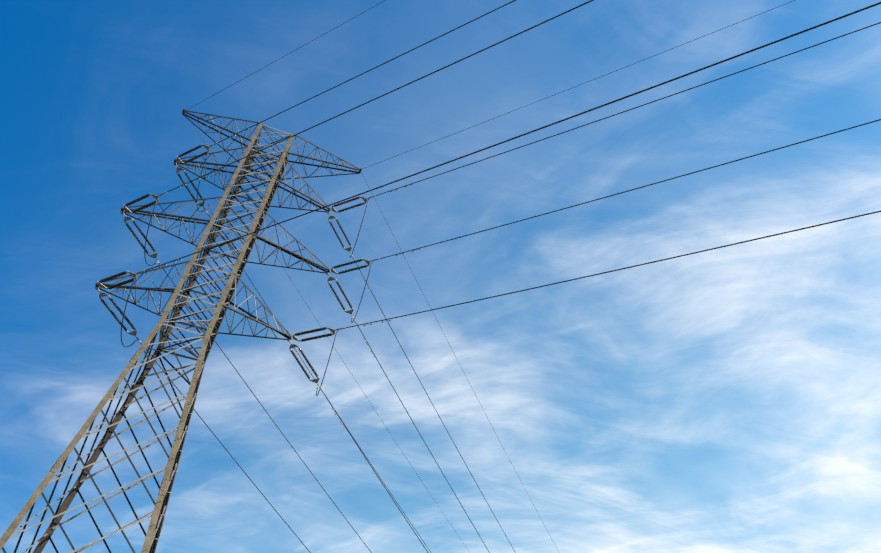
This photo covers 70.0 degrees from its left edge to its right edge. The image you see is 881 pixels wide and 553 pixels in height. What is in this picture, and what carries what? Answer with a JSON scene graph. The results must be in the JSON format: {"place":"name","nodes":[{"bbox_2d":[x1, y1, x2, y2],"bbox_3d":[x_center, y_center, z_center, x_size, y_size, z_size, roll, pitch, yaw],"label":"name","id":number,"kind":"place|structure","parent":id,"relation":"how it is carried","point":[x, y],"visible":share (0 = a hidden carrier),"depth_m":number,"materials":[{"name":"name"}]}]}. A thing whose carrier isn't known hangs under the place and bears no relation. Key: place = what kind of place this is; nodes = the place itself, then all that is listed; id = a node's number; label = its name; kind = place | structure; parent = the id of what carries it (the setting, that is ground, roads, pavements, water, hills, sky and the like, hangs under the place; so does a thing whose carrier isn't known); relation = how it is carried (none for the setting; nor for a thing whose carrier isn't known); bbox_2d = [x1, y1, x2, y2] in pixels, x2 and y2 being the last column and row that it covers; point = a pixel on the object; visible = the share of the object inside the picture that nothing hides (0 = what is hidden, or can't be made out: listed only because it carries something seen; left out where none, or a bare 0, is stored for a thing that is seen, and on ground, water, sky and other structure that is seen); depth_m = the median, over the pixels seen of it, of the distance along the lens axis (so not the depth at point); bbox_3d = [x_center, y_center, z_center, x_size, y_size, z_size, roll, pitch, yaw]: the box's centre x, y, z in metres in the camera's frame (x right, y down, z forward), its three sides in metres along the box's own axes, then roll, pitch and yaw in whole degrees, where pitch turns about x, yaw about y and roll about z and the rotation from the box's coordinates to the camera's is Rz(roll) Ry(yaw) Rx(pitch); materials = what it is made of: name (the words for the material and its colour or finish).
{"place":"outdoors","nodes":[
{"label":"outdoors","id":0,"kind":"place"},
{"bbox_2d":[0,0,880,552],"label":"sky","id":1,"kind":"structure","parent":0,"point":[727,399],"materials":[{"name":"blue"}]},
{"label":"ground","id":2,"kind":"structure","parent":0,"visible":0},
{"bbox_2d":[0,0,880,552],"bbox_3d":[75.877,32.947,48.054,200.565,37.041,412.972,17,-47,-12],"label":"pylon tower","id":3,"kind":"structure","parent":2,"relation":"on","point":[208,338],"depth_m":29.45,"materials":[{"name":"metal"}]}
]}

